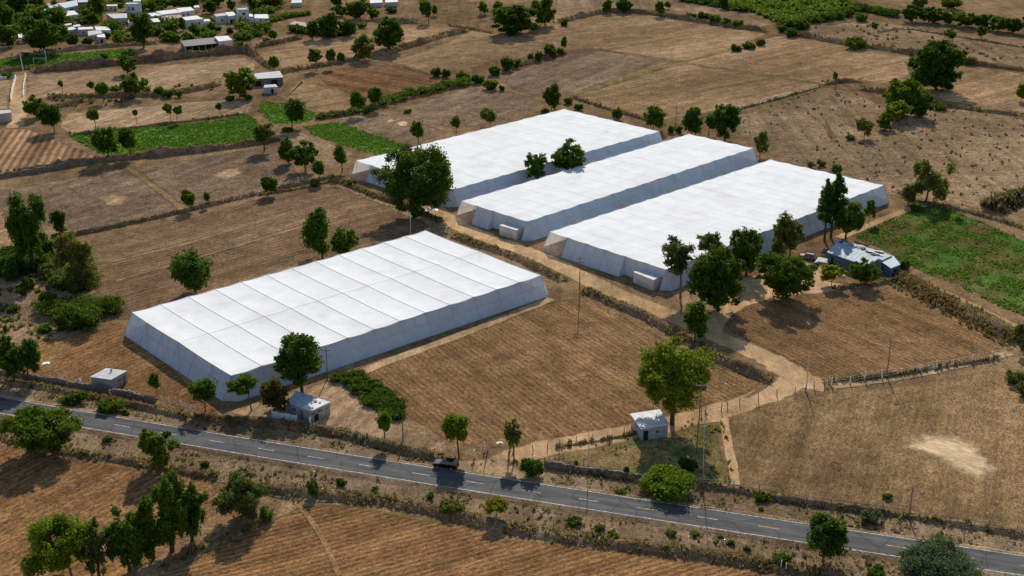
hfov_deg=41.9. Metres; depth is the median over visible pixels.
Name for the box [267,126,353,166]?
field
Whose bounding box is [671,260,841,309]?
yard
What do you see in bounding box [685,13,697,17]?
shrub
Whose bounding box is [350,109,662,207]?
shade net greenhouse
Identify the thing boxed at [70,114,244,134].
earth bank
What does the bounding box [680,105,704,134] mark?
tree
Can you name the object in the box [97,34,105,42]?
house
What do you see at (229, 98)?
shrub
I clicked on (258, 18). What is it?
house
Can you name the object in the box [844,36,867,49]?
shrub
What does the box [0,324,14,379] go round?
tree
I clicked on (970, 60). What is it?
shrub
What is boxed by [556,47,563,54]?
shrub
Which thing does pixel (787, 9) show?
orchard foliage
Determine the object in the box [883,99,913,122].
tree
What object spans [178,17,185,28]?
tree
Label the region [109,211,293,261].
path
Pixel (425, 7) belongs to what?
tree
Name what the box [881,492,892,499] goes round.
shrub
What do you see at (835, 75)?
tree
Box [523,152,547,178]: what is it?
tree
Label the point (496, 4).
tree
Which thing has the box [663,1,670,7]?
tree
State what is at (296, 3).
house
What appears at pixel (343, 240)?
tree
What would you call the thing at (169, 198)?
path
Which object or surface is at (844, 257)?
house
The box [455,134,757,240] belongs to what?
shade net greenhouse
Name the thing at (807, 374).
utility pole
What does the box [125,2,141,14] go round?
house
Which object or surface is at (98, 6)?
tree
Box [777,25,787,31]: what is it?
shrub
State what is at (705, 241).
tree
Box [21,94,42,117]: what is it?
tree
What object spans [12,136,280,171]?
earth bank
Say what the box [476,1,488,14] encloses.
tree
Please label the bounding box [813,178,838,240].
tree
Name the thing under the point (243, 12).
house
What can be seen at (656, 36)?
field
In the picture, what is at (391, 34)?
tree
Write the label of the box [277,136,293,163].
tree
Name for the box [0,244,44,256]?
thicket
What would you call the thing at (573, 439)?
fence
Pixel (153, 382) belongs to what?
tree
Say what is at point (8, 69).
earth bank
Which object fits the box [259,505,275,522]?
shrub
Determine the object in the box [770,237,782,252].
tree
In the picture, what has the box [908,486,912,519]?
utility pole
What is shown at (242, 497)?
tree
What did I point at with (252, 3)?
tree
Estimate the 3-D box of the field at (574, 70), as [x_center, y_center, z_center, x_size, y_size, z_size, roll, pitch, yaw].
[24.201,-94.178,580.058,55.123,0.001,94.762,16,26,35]
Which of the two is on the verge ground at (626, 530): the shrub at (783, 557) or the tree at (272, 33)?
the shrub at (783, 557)
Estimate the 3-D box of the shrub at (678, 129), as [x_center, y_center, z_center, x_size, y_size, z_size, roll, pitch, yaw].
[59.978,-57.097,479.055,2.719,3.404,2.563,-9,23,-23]
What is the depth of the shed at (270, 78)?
552.45 m
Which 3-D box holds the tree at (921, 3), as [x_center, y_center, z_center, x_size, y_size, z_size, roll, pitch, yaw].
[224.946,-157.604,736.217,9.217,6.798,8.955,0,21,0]
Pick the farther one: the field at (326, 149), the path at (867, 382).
the field at (326, 149)
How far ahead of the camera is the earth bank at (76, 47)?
624.73 m
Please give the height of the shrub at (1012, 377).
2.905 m
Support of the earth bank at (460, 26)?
on the ground at (460, 12)
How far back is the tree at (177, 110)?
490.82 m
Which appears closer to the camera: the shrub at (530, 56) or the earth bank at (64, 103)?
the earth bank at (64, 103)
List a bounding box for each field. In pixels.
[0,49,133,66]
[0,79,10,108]
[0,129,97,172]
[0,169,178,231]
[0,211,14,248]
[0,278,102,342]
[0,446,218,575]
[24,324,218,413]
[26,58,255,98]
[61,100,252,132]
[72,115,255,154]
[91,186,428,318]
[135,147,299,206]
[163,506,780,575]
[228,381,446,453]
[247,29,292,47]
[257,37,393,67]
[260,102,315,123]
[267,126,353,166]
[277,80,370,111]
[308,122,398,155]
[318,63,447,97]
[332,187,448,228]
[353,114,447,143]
[365,298,759,447]
[391,31,543,71]
[395,88,543,127]
[401,26,452,42]
[506,49,672,95]
[534,15,764,60]
[552,0,770,26]
[557,423,730,482]
[578,64,817,118]
[687,36,909,83]
[728,291,1011,379]
[728,371,1023,529]
[736,88,1023,211]
[805,20,1023,66]
[856,206,1023,313]
[932,66,1023,111]
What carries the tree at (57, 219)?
on the ground at (460, 12)
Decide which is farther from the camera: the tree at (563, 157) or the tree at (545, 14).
the tree at (545, 14)
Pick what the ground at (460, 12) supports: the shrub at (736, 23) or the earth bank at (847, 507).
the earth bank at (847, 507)
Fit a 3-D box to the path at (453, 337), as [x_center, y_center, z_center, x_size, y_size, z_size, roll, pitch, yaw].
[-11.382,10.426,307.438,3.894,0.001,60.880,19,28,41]
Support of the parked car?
on the road
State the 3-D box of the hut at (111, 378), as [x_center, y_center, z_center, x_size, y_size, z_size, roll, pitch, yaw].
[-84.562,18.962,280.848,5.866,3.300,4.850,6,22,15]
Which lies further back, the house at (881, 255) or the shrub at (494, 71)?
the shrub at (494, 71)
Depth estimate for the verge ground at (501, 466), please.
247.88 m
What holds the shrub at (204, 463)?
on the verge ground at (626, 530)
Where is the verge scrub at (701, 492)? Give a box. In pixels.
[12,387,1015,574]
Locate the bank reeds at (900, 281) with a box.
[885,272,1014,343]
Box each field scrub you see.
[0,273,102,340]
[743,93,1023,209]
[770,90,1005,193]
[803,23,1016,59]
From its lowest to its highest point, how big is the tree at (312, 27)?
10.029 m
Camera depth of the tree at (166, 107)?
494.81 m
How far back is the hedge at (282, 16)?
705.37 m
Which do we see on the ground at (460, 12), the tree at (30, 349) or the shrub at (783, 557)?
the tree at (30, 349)
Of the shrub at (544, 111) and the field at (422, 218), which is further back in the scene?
the shrub at (544, 111)
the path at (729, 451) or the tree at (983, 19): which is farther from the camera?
the tree at (983, 19)
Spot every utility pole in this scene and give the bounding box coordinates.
[321,349,330,377]
[487,419,487,450]
[575,256,584,306]
[588,413,589,466]
[696,383,707,453]
[702,412,704,484]
[806,358,808,390]
[886,340,895,376]
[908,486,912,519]
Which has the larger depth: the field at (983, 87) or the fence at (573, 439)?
the field at (983, 87)
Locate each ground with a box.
[0,0,1023,575]
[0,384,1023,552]
[0,421,908,575]
[97,194,127,205]
[213,167,240,179]
[305,95,325,100]
[397,121,407,125]
[457,458,529,479]
[906,434,995,478]
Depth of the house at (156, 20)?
677.48 m
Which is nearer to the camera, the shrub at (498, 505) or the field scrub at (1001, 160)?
the shrub at (498, 505)
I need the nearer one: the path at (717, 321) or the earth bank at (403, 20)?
the path at (717, 321)
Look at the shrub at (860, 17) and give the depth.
694.45 m
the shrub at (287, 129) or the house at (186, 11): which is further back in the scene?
the house at (186, 11)
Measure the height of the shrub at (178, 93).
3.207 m
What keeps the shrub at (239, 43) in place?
on the ground at (460, 12)
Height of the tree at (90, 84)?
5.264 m
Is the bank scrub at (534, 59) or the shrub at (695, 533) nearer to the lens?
the shrub at (695, 533)
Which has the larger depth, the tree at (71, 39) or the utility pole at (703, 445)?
the tree at (71, 39)
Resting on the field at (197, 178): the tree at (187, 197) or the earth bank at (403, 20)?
the tree at (187, 197)
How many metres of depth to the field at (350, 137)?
472.23 m
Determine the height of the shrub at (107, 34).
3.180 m
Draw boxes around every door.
[255,81,260,86]
[643,431,647,440]
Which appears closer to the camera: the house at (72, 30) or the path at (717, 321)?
the path at (717, 321)
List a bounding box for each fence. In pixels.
[81,189,255,228]
[109,389,195,412]
[267,413,441,458]
[437,442,484,458]
[532,427,624,452]
[544,457,623,470]
[699,478,1017,529]
[701,393,758,415]
[743,82,825,105]
[776,381,824,395]
[826,348,1005,386]
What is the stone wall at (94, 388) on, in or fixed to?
on the ground at (460, 12)
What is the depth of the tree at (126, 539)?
211.79 m
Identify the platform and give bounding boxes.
[816,257,828,264]
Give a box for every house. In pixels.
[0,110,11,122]
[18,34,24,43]
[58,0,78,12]
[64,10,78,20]
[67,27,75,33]
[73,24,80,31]
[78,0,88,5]
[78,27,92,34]
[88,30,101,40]
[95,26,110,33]
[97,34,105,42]
[106,4,117,10]
[106,13,126,24]
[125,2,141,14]
[148,13,161,19]
[151,18,159,25]
[156,9,180,15]
[161,15,181,22]
[176,7,194,16]
[182,16,203,27]
[194,5,199,11]
[204,19,209,25]
[214,13,227,23]
[215,36,232,46]
[225,12,236,23]
[236,7,248,22]
[249,14,253,22]
[254,14,269,22]
[264,84,277,93]
[290,21,306,27]
[291,0,301,6]
[370,0,382,6]
[385,0,397,6]
[827,244,878,270]
[834,239,891,269]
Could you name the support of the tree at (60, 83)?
on the field at (37, 88)
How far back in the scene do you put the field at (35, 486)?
238.43 m
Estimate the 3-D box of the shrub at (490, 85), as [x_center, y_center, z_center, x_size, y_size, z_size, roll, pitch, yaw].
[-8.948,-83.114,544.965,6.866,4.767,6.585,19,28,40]
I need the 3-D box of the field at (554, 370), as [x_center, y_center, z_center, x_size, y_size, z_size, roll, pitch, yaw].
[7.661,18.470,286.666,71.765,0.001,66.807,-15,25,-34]
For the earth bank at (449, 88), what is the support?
on the ground at (460, 12)
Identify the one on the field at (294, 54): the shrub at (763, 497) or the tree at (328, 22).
the tree at (328, 22)
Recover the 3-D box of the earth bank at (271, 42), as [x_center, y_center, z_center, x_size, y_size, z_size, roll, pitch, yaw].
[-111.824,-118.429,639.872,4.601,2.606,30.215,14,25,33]
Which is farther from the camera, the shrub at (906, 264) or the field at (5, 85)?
the field at (5, 85)
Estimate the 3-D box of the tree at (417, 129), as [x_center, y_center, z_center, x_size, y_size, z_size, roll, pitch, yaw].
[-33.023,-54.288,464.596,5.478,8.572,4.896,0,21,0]
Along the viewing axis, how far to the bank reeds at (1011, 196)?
396.15 m
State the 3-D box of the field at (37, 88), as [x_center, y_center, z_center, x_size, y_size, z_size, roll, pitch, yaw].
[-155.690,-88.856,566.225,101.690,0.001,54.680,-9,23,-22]
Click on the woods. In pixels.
(20, 14)
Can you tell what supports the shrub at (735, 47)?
on the field at (799, 59)
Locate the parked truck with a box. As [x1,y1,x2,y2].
[799,252,816,260]
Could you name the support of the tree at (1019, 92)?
on the field at (983, 87)
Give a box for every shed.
[181,37,218,51]
[254,71,283,86]
[287,391,330,422]
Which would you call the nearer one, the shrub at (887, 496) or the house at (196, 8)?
the shrub at (887, 496)
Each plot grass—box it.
[554,413,729,478]
[706,419,733,481]
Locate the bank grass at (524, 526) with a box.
[0,134,1023,575]
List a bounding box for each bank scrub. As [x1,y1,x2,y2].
[0,8,1023,133]
[0,135,1022,574]
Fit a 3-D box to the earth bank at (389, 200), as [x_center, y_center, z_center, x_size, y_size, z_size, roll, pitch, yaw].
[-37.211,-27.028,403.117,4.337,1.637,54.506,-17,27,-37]
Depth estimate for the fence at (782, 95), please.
530.37 m
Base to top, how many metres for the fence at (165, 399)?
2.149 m
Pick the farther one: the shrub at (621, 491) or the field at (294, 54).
the field at (294, 54)
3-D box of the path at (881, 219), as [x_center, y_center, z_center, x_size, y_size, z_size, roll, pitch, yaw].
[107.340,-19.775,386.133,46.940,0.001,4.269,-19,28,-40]
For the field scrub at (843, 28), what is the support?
on the field at (905, 39)
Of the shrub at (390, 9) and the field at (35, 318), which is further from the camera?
the shrub at (390, 9)
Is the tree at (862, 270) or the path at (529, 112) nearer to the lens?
the tree at (862, 270)
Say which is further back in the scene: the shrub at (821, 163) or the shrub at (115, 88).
the shrub at (115, 88)
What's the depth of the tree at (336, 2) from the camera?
734.25 m
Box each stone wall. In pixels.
[0,75,14,79]
[0,157,108,178]
[0,369,155,403]
[10,74,15,100]
[22,73,25,96]
[51,217,146,236]
[544,460,647,477]
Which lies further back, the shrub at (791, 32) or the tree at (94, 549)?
the shrub at (791, 32)
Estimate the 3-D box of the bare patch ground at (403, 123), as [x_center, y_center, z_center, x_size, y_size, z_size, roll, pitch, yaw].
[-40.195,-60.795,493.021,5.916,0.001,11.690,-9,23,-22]
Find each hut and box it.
[90,368,127,388]
[630,409,668,440]
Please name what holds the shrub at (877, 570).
on the verge ground at (626, 530)
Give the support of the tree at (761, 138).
on the ground at (460, 12)
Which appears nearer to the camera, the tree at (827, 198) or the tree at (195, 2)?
the tree at (827, 198)
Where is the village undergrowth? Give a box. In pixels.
[0,0,278,42]
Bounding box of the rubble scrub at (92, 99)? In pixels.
[48,83,212,105]
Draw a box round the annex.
[880,256,900,276]
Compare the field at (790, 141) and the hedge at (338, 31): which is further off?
the hedge at (338, 31)
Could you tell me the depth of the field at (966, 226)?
361.15 m
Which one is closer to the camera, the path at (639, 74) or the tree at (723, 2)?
the path at (639, 74)
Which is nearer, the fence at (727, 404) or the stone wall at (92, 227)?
the fence at (727, 404)
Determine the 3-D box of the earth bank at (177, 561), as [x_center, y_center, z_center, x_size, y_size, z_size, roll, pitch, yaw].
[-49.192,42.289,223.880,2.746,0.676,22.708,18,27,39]
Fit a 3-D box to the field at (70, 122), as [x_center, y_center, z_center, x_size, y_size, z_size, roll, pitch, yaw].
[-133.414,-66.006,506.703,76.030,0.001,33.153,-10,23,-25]
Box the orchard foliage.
[716,0,856,22]
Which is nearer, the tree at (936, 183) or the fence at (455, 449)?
the fence at (455, 449)
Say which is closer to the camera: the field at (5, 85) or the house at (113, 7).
the field at (5, 85)
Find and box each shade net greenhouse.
[124,230,547,400]
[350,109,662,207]
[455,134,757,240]
[542,159,889,290]
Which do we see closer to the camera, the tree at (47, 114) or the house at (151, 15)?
the tree at (47, 114)
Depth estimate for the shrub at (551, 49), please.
605.17 m
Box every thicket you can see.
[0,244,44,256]
[0,252,64,276]
[30,292,127,314]
[37,261,104,294]
[326,369,401,420]
[351,368,408,420]
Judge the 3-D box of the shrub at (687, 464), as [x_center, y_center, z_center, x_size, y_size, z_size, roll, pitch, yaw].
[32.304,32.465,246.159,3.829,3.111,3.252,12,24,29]
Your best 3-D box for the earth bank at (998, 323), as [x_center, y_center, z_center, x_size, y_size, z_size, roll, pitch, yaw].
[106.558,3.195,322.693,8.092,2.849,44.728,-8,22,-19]
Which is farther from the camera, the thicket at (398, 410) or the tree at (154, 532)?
the thicket at (398, 410)
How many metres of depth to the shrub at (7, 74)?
564.52 m
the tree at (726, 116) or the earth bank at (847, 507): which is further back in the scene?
the tree at (726, 116)
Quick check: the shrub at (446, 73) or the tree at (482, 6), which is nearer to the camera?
the shrub at (446, 73)
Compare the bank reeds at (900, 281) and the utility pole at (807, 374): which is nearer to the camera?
the utility pole at (807, 374)
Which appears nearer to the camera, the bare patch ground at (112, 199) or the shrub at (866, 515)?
the shrub at (866, 515)
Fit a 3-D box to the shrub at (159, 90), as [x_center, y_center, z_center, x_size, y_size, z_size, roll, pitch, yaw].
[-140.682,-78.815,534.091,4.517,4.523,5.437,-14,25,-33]
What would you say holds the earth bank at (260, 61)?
on the ground at (460, 12)
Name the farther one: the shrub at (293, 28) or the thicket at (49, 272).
the shrub at (293, 28)
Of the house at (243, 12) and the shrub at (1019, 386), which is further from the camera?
the house at (243, 12)
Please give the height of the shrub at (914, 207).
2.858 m
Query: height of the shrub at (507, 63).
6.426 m
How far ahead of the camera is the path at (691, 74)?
570.76 m
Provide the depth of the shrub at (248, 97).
527.58 m
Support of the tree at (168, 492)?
on the field at (35, 486)
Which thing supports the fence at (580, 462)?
on the ground at (460, 12)
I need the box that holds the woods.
[0,0,246,18]
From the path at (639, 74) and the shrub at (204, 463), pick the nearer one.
the shrub at (204, 463)
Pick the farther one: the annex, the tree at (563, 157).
the tree at (563, 157)
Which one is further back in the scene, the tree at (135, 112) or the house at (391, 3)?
the house at (391, 3)
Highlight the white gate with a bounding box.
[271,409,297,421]
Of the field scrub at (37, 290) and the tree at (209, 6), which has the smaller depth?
the field scrub at (37, 290)
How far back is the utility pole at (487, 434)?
252.74 m
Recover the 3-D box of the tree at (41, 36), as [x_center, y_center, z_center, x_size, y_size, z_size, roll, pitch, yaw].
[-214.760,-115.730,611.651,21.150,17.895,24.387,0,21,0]
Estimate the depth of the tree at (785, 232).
350.30 m
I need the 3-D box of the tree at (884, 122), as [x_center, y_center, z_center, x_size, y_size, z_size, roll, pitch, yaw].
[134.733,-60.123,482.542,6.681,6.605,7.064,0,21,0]
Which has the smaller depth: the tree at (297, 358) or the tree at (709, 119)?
the tree at (297, 358)
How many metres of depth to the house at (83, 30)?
659.38 m
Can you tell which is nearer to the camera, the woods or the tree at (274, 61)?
the tree at (274, 61)
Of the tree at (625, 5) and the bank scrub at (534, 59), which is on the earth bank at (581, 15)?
the tree at (625, 5)
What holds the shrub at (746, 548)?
on the verge ground at (626, 530)
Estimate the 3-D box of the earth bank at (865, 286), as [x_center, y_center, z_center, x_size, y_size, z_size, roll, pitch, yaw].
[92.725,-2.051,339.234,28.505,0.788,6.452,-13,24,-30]
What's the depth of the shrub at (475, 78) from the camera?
555.34 m
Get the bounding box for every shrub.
[0,71,14,78]
[0,252,31,278]
[6,304,20,313]
[15,287,26,295]
[19,278,35,289]
[36,323,51,332]
[37,291,57,301]
[49,302,104,331]
[52,278,68,290]
[55,390,89,406]
[80,37,92,44]
[95,398,126,413]
[100,53,108,58]
[101,435,112,442]
[104,32,110,38]
[108,84,122,91]
[121,409,129,415]
[141,86,150,91]
[153,85,163,93]
[161,90,174,97]
[170,34,180,41]
[174,90,183,97]
[197,460,209,467]
[224,95,234,101]
[226,26,233,32]
[233,41,244,45]
[244,94,252,99]
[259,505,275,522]
[281,127,293,132]
[287,23,303,31]
[305,478,318,495]
[310,178,319,186]
[335,478,347,486]
[346,179,356,184]
[361,108,368,114]
[384,6,396,12]
[403,109,411,113]
[426,492,433,500]
[430,67,441,76]
[439,497,465,514]
[442,69,451,77]
[455,70,470,77]
[470,73,484,83]
[482,79,499,89]
[482,495,509,516]
[488,66,500,75]
[500,56,514,70]
[513,58,520,67]
[518,457,544,477]
[527,53,533,59]
[535,50,543,60]
[539,108,549,113]
[543,43,556,57]
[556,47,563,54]
[560,18,567,25]
[563,97,572,103]
[565,515,582,527]
[573,104,583,110]
[593,522,605,531]
[607,529,619,538]
[614,488,626,494]
[634,463,697,504]
[664,528,676,536]
[667,125,674,133]
[675,124,682,132]
[677,457,698,471]
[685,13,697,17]
[692,530,699,536]
[697,11,709,19]
[709,14,720,21]
[721,17,731,23]
[727,539,735,544]
[731,44,742,51]
[732,19,743,26]
[741,41,755,48]
[743,545,751,551]
[754,490,771,502]
[755,39,765,45]
[772,551,793,563]
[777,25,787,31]
[784,27,797,37]
[786,16,811,29]
[807,160,815,167]
[816,159,826,166]
[831,163,842,174]
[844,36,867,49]
[845,134,856,140]
[855,12,869,21]
[860,509,883,523]
[866,564,887,575]
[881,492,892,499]
[892,531,985,575]
[898,259,910,269]
[901,184,917,204]
[910,202,921,211]
[932,103,946,110]
[964,55,977,65]
[1004,369,1023,383]
[1015,380,1023,396]
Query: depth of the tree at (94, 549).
211.35 m
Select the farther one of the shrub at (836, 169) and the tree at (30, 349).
the shrub at (836, 169)
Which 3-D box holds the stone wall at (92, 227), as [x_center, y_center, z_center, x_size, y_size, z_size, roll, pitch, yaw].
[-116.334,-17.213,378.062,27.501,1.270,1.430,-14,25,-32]
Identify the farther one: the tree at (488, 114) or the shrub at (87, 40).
the shrub at (87, 40)
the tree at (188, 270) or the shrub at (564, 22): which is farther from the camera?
the shrub at (564, 22)
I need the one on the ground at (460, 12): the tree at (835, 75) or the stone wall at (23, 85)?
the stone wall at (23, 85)
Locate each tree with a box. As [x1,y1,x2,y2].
[0,3,14,26]
[0,25,18,46]
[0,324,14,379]
[0,344,33,379]
[0,403,83,456]
[4,190,46,272]
[5,0,28,7]
[16,14,68,49]
[19,512,92,575]
[20,336,41,380]
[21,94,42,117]
[29,0,43,4]
[35,102,61,131]
[40,7,66,23]
[40,234,55,256]
[47,210,67,234]
[48,230,101,292]
[57,79,62,92]
[65,32,78,44]
[80,516,114,575]
[82,12,99,26]
[84,108,98,126]
[85,0,104,15]
[86,81,94,89]
[89,124,118,156]
[93,82,108,102]
[98,504,144,571]
[117,54,137,74]
[117,125,137,154]
[118,71,148,95]
[124,495,171,560]
[127,10,153,47]
[131,109,137,120]
[136,427,181,467]
[141,0,166,8]
[147,372,161,393]
[150,469,190,551]
[162,21,178,33]
[162,103,171,119]
[165,0,187,6]
[166,245,213,292]
[171,105,182,114]
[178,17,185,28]
[179,477,208,541]
[180,189,195,207]
[187,376,217,411]
[188,0,199,4]
[188,23,200,37]
[202,0,215,12]
[203,192,210,203]
[210,469,270,520]
[215,102,221,111]
[222,67,258,97]
[225,373,259,410]
[226,0,235,10]
[246,0,256,6]
[252,122,275,150]
[259,377,290,411]
[260,175,277,191]
[262,0,286,7]
[267,29,277,38]
[267,55,279,69]
[272,332,324,392]
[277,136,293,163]
[283,97,307,126]
[286,140,318,171]
[299,205,330,257]
[304,20,319,39]
[307,48,322,69]
[310,160,324,181]
[316,12,340,37]
[325,48,335,68]
[329,226,358,253]
[330,0,342,4]
[330,4,346,15]
[332,144,347,171]
[336,52,345,60]
[339,19,356,36]
[344,0,374,18]
[349,89,366,114]
[350,34,375,59]
[357,23,366,27]
[367,9,379,18]
[367,86,382,107]
[369,140,455,218]
[372,15,404,47]
[375,409,391,438]
[409,119,424,142]
[418,0,432,22]
[431,5,437,13]
[438,413,469,457]
[450,115,460,133]
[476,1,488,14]
[479,107,496,126]
[489,4,541,36]
[492,1,502,8]
[503,418,522,461]
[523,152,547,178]
[530,0,556,25]
[542,82,560,110]
[550,138,585,169]
[561,36,566,47]
[601,0,612,10]
[611,106,623,119]
[615,0,633,11]
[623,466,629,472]
[634,335,717,425]
[643,103,666,129]
[654,0,665,16]
[660,234,696,297]
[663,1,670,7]
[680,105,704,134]
[683,299,710,338]
[686,243,746,311]
[696,231,725,252]
[704,113,715,135]
[711,103,742,140]
[718,0,728,8]
[726,226,764,273]
[753,130,769,157]
[754,252,818,300]
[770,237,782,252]
[771,210,805,257]
[804,511,851,562]
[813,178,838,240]
[819,264,846,284]
[829,172,850,237]
[833,71,837,89]
[834,201,865,238]
[848,257,882,283]
[855,117,874,135]
[863,200,876,222]
[871,22,879,33]
[875,112,894,129]
[881,77,930,105]
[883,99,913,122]
[899,4,923,21]
[904,37,967,90]
[910,90,934,116]
[910,156,956,201]
[912,0,928,6]
[922,6,942,22]
[940,9,955,23]
[941,0,963,8]
[943,28,956,38]
[950,11,978,27]
[972,13,993,27]
[975,25,987,37]
[988,15,1008,30]
[1004,17,1022,32]
[1011,322,1023,353]
[1015,83,1023,101]
[1016,16,1023,27]
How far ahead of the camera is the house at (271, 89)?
538.45 m
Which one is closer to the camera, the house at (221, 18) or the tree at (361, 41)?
the tree at (361, 41)
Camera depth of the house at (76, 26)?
668.06 m
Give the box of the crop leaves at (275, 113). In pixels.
[257,100,316,123]
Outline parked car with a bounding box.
[433,457,458,470]
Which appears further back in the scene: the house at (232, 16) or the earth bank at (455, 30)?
the house at (232, 16)
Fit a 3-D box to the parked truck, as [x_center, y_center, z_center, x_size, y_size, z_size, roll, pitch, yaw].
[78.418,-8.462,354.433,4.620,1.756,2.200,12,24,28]
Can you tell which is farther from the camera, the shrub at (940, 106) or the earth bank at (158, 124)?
the shrub at (940, 106)
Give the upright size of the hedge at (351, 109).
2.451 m
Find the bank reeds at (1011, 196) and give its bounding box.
[979,185,1023,213]
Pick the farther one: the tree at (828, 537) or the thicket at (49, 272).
the thicket at (49, 272)
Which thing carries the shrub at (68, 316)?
on the field at (35, 318)
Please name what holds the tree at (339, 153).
on the ground at (460, 12)
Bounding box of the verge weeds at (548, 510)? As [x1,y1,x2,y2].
[158,418,969,575]
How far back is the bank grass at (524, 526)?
253.13 m
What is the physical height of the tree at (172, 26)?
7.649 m
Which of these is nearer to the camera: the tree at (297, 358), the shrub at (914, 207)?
the tree at (297, 358)
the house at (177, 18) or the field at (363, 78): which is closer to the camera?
the field at (363, 78)
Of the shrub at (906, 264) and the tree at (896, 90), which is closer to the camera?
the shrub at (906, 264)
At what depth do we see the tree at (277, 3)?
733.57 m
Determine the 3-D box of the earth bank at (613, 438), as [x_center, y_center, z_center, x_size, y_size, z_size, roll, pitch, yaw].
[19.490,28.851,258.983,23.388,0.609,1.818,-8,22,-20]
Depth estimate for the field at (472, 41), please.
620.54 m
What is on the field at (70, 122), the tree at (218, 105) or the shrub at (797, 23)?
the tree at (218, 105)
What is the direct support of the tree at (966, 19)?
on the ground at (460, 12)
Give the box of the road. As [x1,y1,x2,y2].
[0,394,1023,575]
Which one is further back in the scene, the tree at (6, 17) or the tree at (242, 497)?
the tree at (6, 17)
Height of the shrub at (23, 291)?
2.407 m
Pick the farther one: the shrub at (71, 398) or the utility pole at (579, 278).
the utility pole at (579, 278)
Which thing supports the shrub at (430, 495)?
on the verge ground at (626, 530)
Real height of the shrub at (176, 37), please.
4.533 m
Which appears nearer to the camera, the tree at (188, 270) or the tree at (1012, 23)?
the tree at (188, 270)
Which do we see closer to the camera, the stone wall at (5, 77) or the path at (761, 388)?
the path at (761, 388)
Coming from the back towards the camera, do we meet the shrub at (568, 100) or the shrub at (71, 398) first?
the shrub at (568, 100)
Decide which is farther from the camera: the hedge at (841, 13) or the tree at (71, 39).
the hedge at (841, 13)
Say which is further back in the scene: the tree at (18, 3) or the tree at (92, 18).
the tree at (18, 3)
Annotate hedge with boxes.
[267,10,311,21]
[296,26,356,37]
[315,103,380,118]
[375,76,470,105]
[679,0,750,11]
[775,5,863,27]
[850,2,900,16]
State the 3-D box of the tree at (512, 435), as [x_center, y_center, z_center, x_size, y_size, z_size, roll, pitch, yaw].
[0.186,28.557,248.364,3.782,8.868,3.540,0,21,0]
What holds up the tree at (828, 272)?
on the yard at (753, 284)
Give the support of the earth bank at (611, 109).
on the ground at (460, 12)
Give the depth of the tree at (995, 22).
665.84 m
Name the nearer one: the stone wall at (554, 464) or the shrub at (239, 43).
the stone wall at (554, 464)
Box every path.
[6,75,27,127]
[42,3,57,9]
[45,73,210,85]
[77,105,242,124]
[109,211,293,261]
[116,226,302,280]
[126,167,183,212]
[293,502,341,575]
[358,297,554,372]
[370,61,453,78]
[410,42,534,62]
[422,205,804,461]
[454,105,544,131]
[569,48,730,95]
[598,48,823,84]
[641,73,753,82]
[705,289,791,338]
[717,409,739,484]
[744,383,769,397]
[753,85,827,111]
[756,356,826,391]
[806,112,832,141]
[822,114,836,142]
[830,351,1014,388]
[835,205,927,238]
[928,284,1016,326]
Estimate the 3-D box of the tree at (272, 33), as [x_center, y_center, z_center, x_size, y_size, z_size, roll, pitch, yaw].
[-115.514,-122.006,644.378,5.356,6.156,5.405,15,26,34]
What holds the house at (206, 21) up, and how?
on the ground at (460, 12)
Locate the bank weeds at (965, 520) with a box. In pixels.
[3,10,1023,565]
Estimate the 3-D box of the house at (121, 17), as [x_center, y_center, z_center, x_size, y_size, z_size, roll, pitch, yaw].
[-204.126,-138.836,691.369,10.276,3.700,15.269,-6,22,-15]
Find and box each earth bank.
[0,66,31,73]
[0,436,217,480]
[1,379,190,419]
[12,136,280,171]
[13,40,159,57]
[32,43,255,72]
[47,82,222,98]
[51,176,334,238]
[56,99,88,107]
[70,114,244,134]
[157,517,273,571]
[191,415,445,461]
[253,55,274,68]
[254,36,301,47]
[255,482,824,575]
[256,181,333,195]
[280,56,367,74]
[319,84,464,119]
[339,180,443,222]
[370,17,418,23]
[370,27,467,57]
[448,25,492,33]
[453,236,566,282]
[501,52,564,69]
[543,466,639,482]
[554,8,768,32]
[560,432,636,447]
[572,97,665,125]
[581,291,774,382]
[697,484,1023,537]
[742,86,823,108]
[798,31,919,55]
[821,78,863,84]
[825,358,999,383]
[832,269,912,289]
[856,88,887,93]
[877,28,1023,47]
[888,275,1017,341]
[894,192,1023,229]
[930,102,1023,116]
[966,61,1023,71]
[982,188,1020,210]

